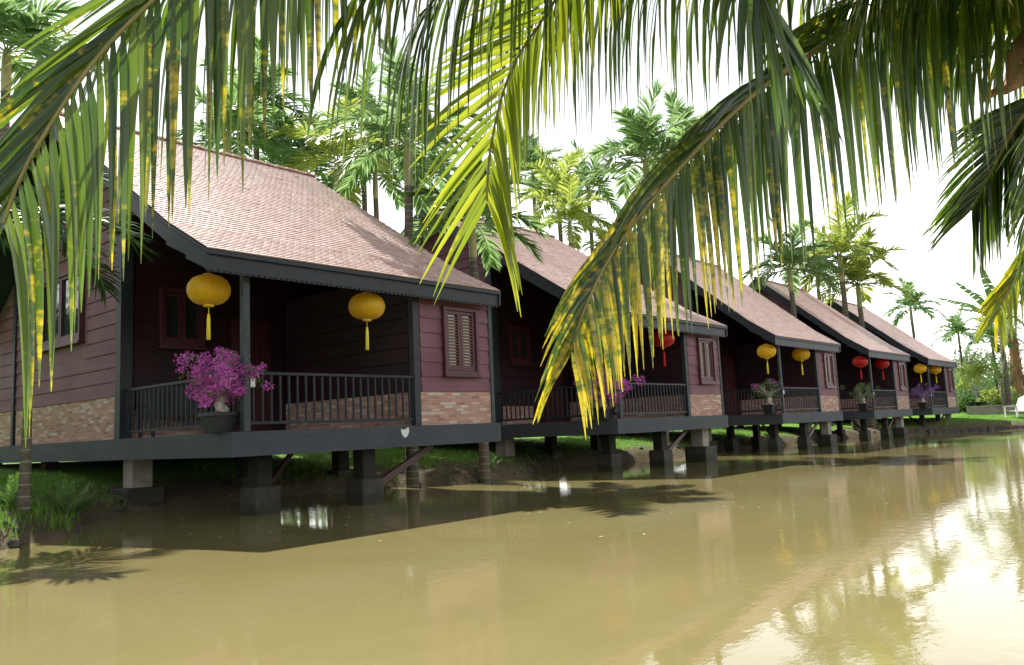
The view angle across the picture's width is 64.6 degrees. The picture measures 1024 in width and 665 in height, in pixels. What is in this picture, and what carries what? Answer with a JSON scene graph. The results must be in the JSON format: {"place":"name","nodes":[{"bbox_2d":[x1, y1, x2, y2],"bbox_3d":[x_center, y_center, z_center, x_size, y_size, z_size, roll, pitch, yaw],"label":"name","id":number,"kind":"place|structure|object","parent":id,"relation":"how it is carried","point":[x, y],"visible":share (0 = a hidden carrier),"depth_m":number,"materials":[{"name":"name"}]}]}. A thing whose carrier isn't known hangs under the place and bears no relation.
{"place":"outdoors","nodes":[
{"label":"outdoors","id":0,"kind":"place"},
{"bbox_2d":[478,451,503,469],"bbox_3d":[-0.551,3.200,20.227,0.820,0.486,0.453,0,-7,-22],"label":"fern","id":1,"kind":"object","parent":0,"point":[492,461],"visible":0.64,"depth_m":20.19,"materials":[{"name":"green plant"}]},
{"bbox_2d":[0,428,1023,664],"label":"water","id":2,"kind":"structure","parent":0,"point":[881,555],"depth_m":7.09,"materials":[{"name":"brown liquid"}]},
{"bbox_2d":[0,413,1023,549],"bbox_3d":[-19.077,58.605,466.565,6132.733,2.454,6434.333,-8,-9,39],"label":"ground","id":3,"kind":"structure","parent":0,"point":[188,485],"depth_m":19.47,"materials":[{"name":"brown soil"}]},
{"bbox_2d":[0,472,38,508],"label":"fern","id":4,"kind":"object","parent":3,"relation":"on","point":[13,490],"visible":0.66,"depth_m":11.81,"materials":[{"name":"green plant"}]},
{"bbox_2d":[0,0,119,464],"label":"areca palm","id":5,"kind":"object","parent":3,"relation":"on","point":[19,26],"visible":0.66,"depth_m":21.78,"materials":[{"name":"green plant"}]},
{"bbox_2d":[34,479,90,519],"bbox_3d":[-6.939,2.605,12.657,0.580,0.631,0.926,-8,-9,39],"label":"fern","id":6,"kind":"object","parent":3,"relation":"on","point":[67,508],"visible":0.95,"depth_m":12.63,"materials":[{"name":"green plant"}]},
{"bbox_2d":[0,165,162,516],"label":"areca palm","id":7,"kind":"object","parent":3,"relation":"on","point":[102,285],"visible":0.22,"depth_m":12.28,"materials":[{"name":"green plant"}]},
{"bbox_2d":[68,485,103,512],"bbox_3d":[-7.482,2.879,14.013,0.824,0.487,0.694,-8,-9,39],"label":"fern","id":8,"kind":"object","parent":3,"relation":"on","point":[80,507],"visible":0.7,"depth_m":14.01,"materials":[{"name":"green plant"}]},
{"bbox_2d":[177,65,289,167],"bbox_3d":[-10.034,-2.636,28.653,4.400,14.030,4.810,-1,-7,-11],"label":"areca palm","id":9,"kind":"object","parent":3,"relation":"on","point":[259,134],"visible":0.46,"depth_m":28.96,"materials":[{"name":"green plant"}]},
{"bbox_2d":[0,112,500,515],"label":"stilt house","id":10,"kind":"structure","parent":3,"relation":"on","point":[297,260],"depth_m":16.36,"materials":[{"name":"paint"}]},
{"bbox_2d":[35,270,85,353],"bbox_3d":[-10.002,-0.473,17.954,2.410,1.656,0.186,-9,-9,40],"label":"window","id":11,"kind":"structure","parent":10,"relation":"in","point":[62,325],"depth_m":17.85,"materials":[{"name":"brown glass"}]},
{"bbox_2d":[138,387,226,437],"bbox_3d":[-6.502,1.570,16.052,0.605,1.000,1.560,-9,-9,40],"label":"bench","id":12,"kind":"object","parent":10,"relation":"on","point":[140,435],"visible":0.3,"depth_m":16.01,"materials":[{"name":"paint"}]},
{"bbox_2d":[157,287,207,350],"bbox_3d":[-6.801,-0.267,16.702,0.186,1.256,1.030,-9,-9,40],"label":"window","id":13,"kind":"structure","parent":10,"relation":"in","point":[181,321],"depth_m":16.65,"materials":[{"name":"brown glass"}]},
{"bbox_2d":[186,271,230,339],"bbox_3d":[-4.974,-0.536,13.286,0.681,1.325,0.681,5,-10,-44],"label":"lantern","id":14,"kind":"object","parent":10,"relation":"hanging from","point":[209,290],"visible":0.99,"depth_m":13.09,"materials":[{"name":"yellow fabric"}]},
{"bbox_2d":[173,346,274,432],"bbox_3d":[-4.562,0.895,12.771,1.342,1.352,1.406,-9,-9,40],"label":"bougainvillea","id":15,"kind":"object","parent":10,"relation":"on","point":[221,419],"visible":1,"depth_m":12.67,"materials":[{"name":"purple plant"}]},
{"bbox_2d":[231,319,271,431],"bbox_3d":[-5.683,0.961,17.746,0.119,2.480,0.950,-9,-9,40],"label":"door","id":16,"kind":"structure","parent":10,"relation":"in","point":[260,331],"depth_m":17.88,"materials":[{"name":"brown wood"}]},
{"bbox_2d":[348,291,384,349],"bbox_3d":[-2.735,-0.329,15.266,0.681,1.325,0.681,-1,-6,-6],"label":"lantern","id":17,"kind":"object","parent":10,"relation":"hanging from","point":[369,306],"visible":0.98,"depth_m":15.05,"materials":[{"name":"yellow fabric"}]},
{"bbox_2d":[440,306,482,377],"bbox_3d":[-1.057,0.201,16.576,0.186,1.436,1.050,-9,-9,40],"label":"window","id":18,"kind":"structure","parent":10,"relation":"in","point":[460,346],"depth_m":16.55,"materials":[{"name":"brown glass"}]},
{"bbox_2d":[195,33,315,159],"bbox_3d":[-10.493,-3.855,33.529,5.028,17.644,5.498,-4,-7,13],"label":"areca palm","id":19,"kind":"object","parent":3,"relation":"on","point":[258,91],"visible":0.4,"depth_m":33.76,"materials":[{"name":"green plant"}]},
{"bbox_2d":[213,98,322,162],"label":"areca palm","id":20,"kind":"object","parent":3,"relation":"on","point":[276,121],"visible":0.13,"depth_m":34.71,"materials":[{"name":"green plant"}]},
{"bbox_2d":[251,111,346,189],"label":"areca palm","id":21,"kind":"object","parent":3,"relation":"on","point":[287,151],"visible":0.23,"depth_m":33.68,"materials":[{"name":"green plant"}]},
{"bbox_2d":[268,95,399,206],"bbox_3d":[-6.291,-2.448,29.375,5.072,13.556,5.038,0,-7,-22],"label":"areca palm","id":22,"kind":"object","parent":3,"relation":"on","point":[313,161],"visible":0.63,"depth_m":29.60,"materials":[{"name":"green plant"}]},
{"bbox_2d":[312,57,417,211],"bbox_3d":[-6.443,-3.591,35.110,5.028,17.137,5.498,-6,-8,25],"label":"areca palm","id":23,"kind":"object","parent":3,"relation":"on","point":[358,90],"visible":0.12,"depth_m":35.53,"materials":[{"name":"green plant"}]},
{"bbox_2d":[322,111,429,218],"bbox_3d":[-5.398,-2.243,32.706,4.609,13.873,5.039,-4,-7,10],"label":"areca palm","id":24,"kind":"object","parent":3,"relation":"on","point":[397,197],"visible":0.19,"depth_m":33.46,"materials":[{"name":"green plant"}]},
{"bbox_2d":[310,30,508,487],"bbox_3d":[-2.614,-1.676,19.965,5.176,11.484,4.639,-8,-9,39],"label":"areca palm","id":25,"kind":"object","parent":3,"relation":"on","point":[412,469],"visible":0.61,"depth_m":20.06,"materials":[{"name":"green plant"}]},
{"bbox_2d":[393,136,465,205],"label":"areca palm","id":26,"kind":"object","parent":3,"relation":"on","point":[443,166],"visible":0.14,"depth_m":40.73,"materials":[{"name":"green plant"}]},
{"bbox_2d":[400,157,552,482],"bbox_3d":[-0.806,-0.593,19.795,3.981,9.079,4.352,0,-7,-22],"label":"areca palm","id":27,"kind":"object","parent":3,"relation":"on","point":[484,457],"visible":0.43,"depth_m":20.06,"materials":[{"name":"green plant"}]},
{"bbox_2d":[2,425,950,547],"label":"shore stones","id":28,"kind":"object","parent":3,"relation":"on","point":[14,542],"visible":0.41,"depth_m":15.03,"materials":[{"name":"grey stone"}]},
{"bbox_2d":[0,0,1023,447],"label":"coconut palm","id":29,"kind":"object","parent":3,"relation":"on","point":[938,42],"visible":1,"depth_m":4.01,"materials":[{"name":"green plant"}]},
{"bbox_2d":[0,414,1023,538],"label":"grass","id":30,"kind":"structure","parent":3,"relation":"on","point":[37,507],"depth_m":20.47,"materials":[{"name":"green plant"}]},
{"bbox_2d":[507,133,570,221],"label":"areca palm","id":31,"kind":"object","parent":3,"relation":"on","point":[533,159],"visible":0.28,"depth_m":47.78,"materials":[{"name":"green plant"}]},
{"bbox_2d":[512,143,603,241],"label":"areca palm","id":32,"kind":"object","parent":3,"relation":"on","point":[548,170],"visible":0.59,"depth_m":43.61,"materials":[{"name":"green plant"}]},
{"bbox_2d":[397,207,728,470],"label":"stilt house","id":33,"kind":"structure","parent":3,"relation":"on","point":[682,389],"depth_m":24.65,"materials":[{"name":"paint"}]},
{"bbox_2d":[507,325,532,366],"bbox_3d":[0.234,0.420,25.065,0.186,1.256,1.030,-9,-9,40],"label":"window","id":34,"kind":"structure","parent":33,"relation":"in","point":[516,334],"depth_m":25.04,"materials":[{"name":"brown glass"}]},
{"bbox_2d":[541,345,563,422],"bbox_3d":[1.331,1.651,26.129,0.063,2.480,0.950,-9,-9,40],"label":"door","id":35,"kind":"structure","parent":33,"relation":"in","point":[558,383],"depth_m":26.04,"materials":[{"name":"brown wood"}]},
{"bbox_2d":[573,368,644,419],"bbox_3d":[2.553,1.566,21.166,1.907,1.382,1.309,-4,-7,12],"label":"bougainvillea","id":36,"kind":"object","parent":33,"relation":"on","point":[609,412],"visible":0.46,"depth_m":21.02,"materials":[{"name":"purple plant"}]},
{"bbox_2d":[653,330,674,366],"bbox_3d":[4.451,0.342,23.801,0.681,1.325,0.681,-2,-8,-3],"label":"lantern","id":37,"kind":"object","parent":33,"relation":"hanging from","point":[668,338],"visible":0.77,"depth_m":23.59,"materials":[{"name":"red fabric"}]},
{"bbox_2d":[696,337,718,384],"bbox_3d":[5.978,0.888,24.941,0.186,1.436,1.050,-9,-9,40],"label":"window","id":38,"kind":"structure","parent":33,"relation":"in","point":[706,365],"depth_m":24.91,"materials":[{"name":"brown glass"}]},
{"bbox_2d":[521,172,611,250],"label":"areca palm","id":39,"kind":"object","parent":3,"relation":"on","point":[569,209],"visible":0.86,"depth_m":39.78,"materials":[{"name":"green plant"}]},
{"bbox_2d":[546,137,633,253],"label":"areca palm","id":40,"kind":"object","parent":3,"relation":"on","point":[603,191],"visible":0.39,"depth_m":45.84,"materials":[{"name":"green plant"}]},
{"bbox_2d":[581,219,613,253],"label":"areca palm","id":41,"kind":"object","parent":3,"relation":"on","point":[588,242],"visible":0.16,"depth_m":41.89,"materials":[{"name":"green plant"}]},
{"bbox_2d":[572,75,707,447],"bbox_3d":[5.014,-2.285,28.881,5.062,13.935,5.646,-8,-9,39],"label":"areca palm","id":42,"kind":"object","parent":3,"relation":"on","point":[640,131],"visible":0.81,"depth_m":29.23,"materials":[{"name":"green plant"}]},
{"bbox_2d":[630,86,719,257],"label":"areca palm","id":43,"kind":"object","parent":3,"relation":"on","point":[672,105],"visible":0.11,"depth_m":44.51,"materials":[{"name":"green plant"}]},
{"bbox_2d":[626,252,842,452],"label":"stilt house","id":44,"kind":"structure","parent":3,"relation":"on","point":[754,323],"depth_m":33.00,"materials":[{"name":"paint"}]},
{"bbox_2d":[723,356,737,415],"bbox_3d":[9.146,2.221,33.821,0.092,2.480,0.950,-9,-9,40],"label":"door","id":45,"kind":"structure","parent":44,"relation":"in","point":[728,361],"depth_m":33.78,"materials":[{"name":"brown wood"}]},
{"bbox_2d":[748,378,783,413],"bbox_3d":[9.333,2.308,29.518,1.276,1.295,1.128,-2,-7,-9],"label":"bougainvillea","id":46,"kind":"object","parent":44,"relation":"on","point":[770,407],"visible":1,"depth_m":29.41,"materials":[{"name":"green plant"}]},
{"bbox_2d":[757,344,775,373],"bbox_3d":[9.351,0.852,29.722,0.681,1.326,0.681,-4,-7,16],"label":"lantern","id":47,"kind":"object","parent":44,"relation":"attached to","point":[766,351],"visible":0.99,"depth_m":29.52,"materials":[{"name":"yellow fabric"}]},
{"bbox_2d":[792,348,809,374],"bbox_3d":[11.487,1.029,32.164,0.681,1.326,0.681,4,-10,-39],"label":"lantern","id":48,"kind":"object","parent":44,"relation":"attached to","point":[800,354],"visible":0.96,"depth_m":31.97,"materials":[{"name":"yellow fabric"}]},
{"bbox_2d":[822,353,836,387],"bbox_3d":[13.022,1.574,33.297,0.143,1.436,1.050,-9,-9,40],"label":"window","id":49,"kind":"structure","parent":44,"relation":"in","point":[828,367],"depth_m":33.28,"materials":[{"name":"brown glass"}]},
{"bbox_2d":[742,213,841,317],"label":"areca palm","id":50,"kind":"object","parent":3,"relation":"on","point":[792,280],"visible":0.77,"depth_m":38.27,"materials":[{"name":"green plant"}]},
{"bbox_2d":[779,231,861,425],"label":"areca palm","id":51,"kind":"object","parent":3,"relation":"on","point":[835,271],"visible":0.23,"depth_m":47.79,"materials":[{"name":"green plant"}]},
{"bbox_2d":[737,277,912,441],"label":"stilt house","id":52,"kind":"structure","parent":3,"relation":"on","point":[854,340],"depth_m":41.17,"materials":[{"name":"paint"}]},
{"bbox_2d":[839,383,880,410],"bbox_3d":[16.379,2.972,37.811,1.709,1.323,1.296,-9,-9,40],"label":"potted shrub","id":53,"kind":"object","parent":52,"relation":"on","point":[863,405],"visible":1,"depth_m":37.74,"materials":[{"name":"green plant"}]},
{"bbox_2d":[852,355,867,378],"bbox_3d":[16.386,1.540,38.087,0.681,1.326,0.681,0,-7,-16],"label":"lantern","id":54,"kind":"object","parent":52,"relation":"attached to","point":[860,361],"visible":0.99,"depth_m":37.89,"materials":[{"name":"red fabric"}]},
{"bbox_2d":[874,358,888,379],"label":"lantern","id":55,"kind":"object","parent":52,"relation":"attached to","point":[879,363],"visible":0.86,"depth_m":40.33,"materials":[{"name":"red fabric"}]},
{"bbox_2d":[897,362,907,390],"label":"window","id":56,"kind":"structure","parent":52,"relation":"in","point":[901,367],"depth_m":41.65,"materials":[{"name":"brown wood"}]},
{"bbox_2d":[779,189,899,430],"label":"areca palm","id":57,"kind":"object","parent":3,"relation":"on","point":[845,241],"visible":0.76,"depth_m":46.02,"materials":[{"name":"green plant"}]},
{"bbox_2d":[807,224,915,427],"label":"areca palm","id":58,"kind":"object","parent":3,"relation":"on","point":[859,271],"visible":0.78,"depth_m":47.03,"materials":[{"name":"green plant"}]},
{"bbox_2d":[813,299,958,425],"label":"stilt house","id":59,"kind":"structure","parent":3,"relation":"on","point":[943,400],"depth_m":49.35,"materials":[{"name":"paint"}]},
{"bbox_2d":[914,364,926,382],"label":"lantern","id":60,"kind":"object","parent":59,"relation":"hanging from","point":[920,368],"visible":1,"depth_m":46.25,"materials":[{"name":"yellow fabric"}]},
{"bbox_2d":[909,383,940,407],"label":"bougainvillea","id":61,"kind":"object","parent":59,"relation":"on","point":[923,404],"visible":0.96,"depth_m":46.13,"materials":[{"name":"purple plant"}]},
{"bbox_2d":[929,365,941,382],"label":"lantern","id":62,"kind":"object","parent":59,"relation":"attached to","point":[933,369],"visible":0.91,"depth_m":48.69,"materials":[{"name":"yellow fabric"}]},
{"bbox_2d":[947,369,954,391],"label":"window","id":63,"kind":"structure","parent":59,"relation":"in","point":[950,378],"depth_m":50.01,"materials":[{"name":"brown wood"}]},
{"bbox_2d":[879,276,948,338],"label":"areca palm","id":64,"kind":"object","parent":3,"relation":"on","point":[914,293],"visible":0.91,"depth_m":59.75,"materials":[{"name":"green plant"}]},
{"bbox_2d":[930,305,986,396],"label":"areca palm","id":65,"kind":"object","parent":3,"relation":"on","point":[959,328],"visible":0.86,"depth_m":63.83,"materials":[{"name":"green plant"}]},
{"bbox_2d":[957,397,975,412],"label":"shrub","id":66,"kind":"object","parent":3,"relation":"on","point":[964,401],"visible":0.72,"depth_m":57.91,"materials":[{"name":"green plant"}]},
{"bbox_2d":[954,372,983,412],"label":"shrub","id":67,"kind":"object","parent":3,"relation":"on","point":[962,392],"visible":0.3,"depth_m":59.90,"materials":[{"name":"green plant"}]},
{"bbox_2d":[953,347,990,402],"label":"tree","id":68,"kind":"object","parent":3,"relation":"on","point":[972,360],"visible":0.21,"depth_m":70.79,"materials":[{"name":"green plant"}]},
{"bbox_2d":[955,361,994,405],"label":"potted tree","id":69,"kind":"object","parent":3,"relation":"on","point":[977,369],"visible":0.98,"depth_m":54.96,"materials":[{"name":"green plant"}]},
{"bbox_2d":[926,425,1023,432],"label":"kerb","id":70,"kind":"structure","parent":3,"relation":"on","point":[976,429],"depth_m":46.08,"materials":[{"name":"concrete"}]},
{"bbox_2d":[951,346,1010,395],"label":"tree","id":71,"kind":"object","parent":3,"relation":"on","point":[986,355],"visible":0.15,"depth_m":74.05,"materials":[{"name":"green plant"}]},
{"bbox_2d":[939,265,1023,404],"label":"palm tree","id":72,"kind":"object","parent":3,"relation":"on","point":[986,280],"visible":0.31,"depth_m":53.97,"materials":[{"name":"green plant"}]},
{"bbox_2d":[971,375,1002,397],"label":"shrub","id":73,"kind":"object","parent":3,"relation":"on","point":[988,381],"visible":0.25,"depth_m":66.02,"materials":[{"name":"green plant"}]},
{"bbox_2d":[974,389,1001,405],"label":"shrub","id":74,"kind":"object","parent":3,"relation":"on","point":[996,398],"visible":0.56,"depth_m":56.95,"materials":[{"name":"green plant"}]},
{"bbox_2d":[955,292,1023,400],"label":"old palm","id":75,"kind":"object","parent":3,"relation":"on","point":[1016,376],"visible":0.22,"depth_m":59.45,"materials":[{"name":"green plant"}]},
{"bbox_2d":[957,354,1022,379],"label":"tree","id":76,"kind":"object","parent":3,"relation":"on","point":[999,364],"visible":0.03,"depth_m":89.78,"materials":[{"name":"green plant"}]},
{"bbox_2d":[961,389,1021,412],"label":"ground cover","id":77,"kind":"object","parent":3,"relation":"on","point":[994,402],"visible":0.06,"depth_m":54.34,"materials":[{"name":"green plant"}]},
{"bbox_2d":[962,316,1023,403],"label":"areca palm","id":78,"kind":"object","parent":3,"relation":"on","point":[989,331],"visible":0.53,"depth_m":57.81,"materials":[{"name":"green plant"}]},
{"bbox_2d":[966,404,1023,414],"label":"wall","id":79,"kind":"structure","parent":3,"relation":"on","point":[986,410],"depth_m":52.50,"materials":[{"name":"concrete"}]},
{"bbox_2d":[967,343,1023,392],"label":"tree","id":80,"kind":"object","parent":3,"relation":"on","point":[1021,349],"visible":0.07,"depth_m":85.84,"materials":[{"name":"green plant"}]},
{"bbox_2d":[986,353,1014,414],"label":"palm tree","id":81,"kind":"object","parent":3,"relation":"on","point":[999,376],"visible":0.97,"depth_m":51.94,"materials":[{"name":"green plant"}]},
{"bbox_2d":[983,380,1023,394],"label":"shrub","id":82,"kind":"object","parent":3,"relation":"on","point":[987,388],"visible":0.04,"depth_m":63.07,"materials":[{"name":"green plant"}]},
{"bbox_2d":[991,385,1016,404],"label":"shrub","id":83,"kind":"object","parent":3,"relation":"on","point":[1000,402],"visible":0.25,"depth_m":57.24,"materials":[{"name":"green plant"}]},
{"bbox_2d":[998,371,1023,401],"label":"shrub","id":84,"kind":"object","parent":3,"relation":"on","point":[1010,381],"visible":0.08,"depth_m":60.27,"materials":[{"name":"green plant"}]},
{"bbox_2d":[1002,396,1023,417],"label":"garden chair","id":85,"kind":"object","parent":3,"relation":"on","point":[1019,406],"visible":0.98,"depth_m":49.32,"materials":[{"name":"white plastic"}]},
{"bbox_2d":[0,0,1023,381],"label":"sky","id":86,"kind":"structure","parent":0,"point":[937,272],"materials":[{"name":"white"}]}
]}

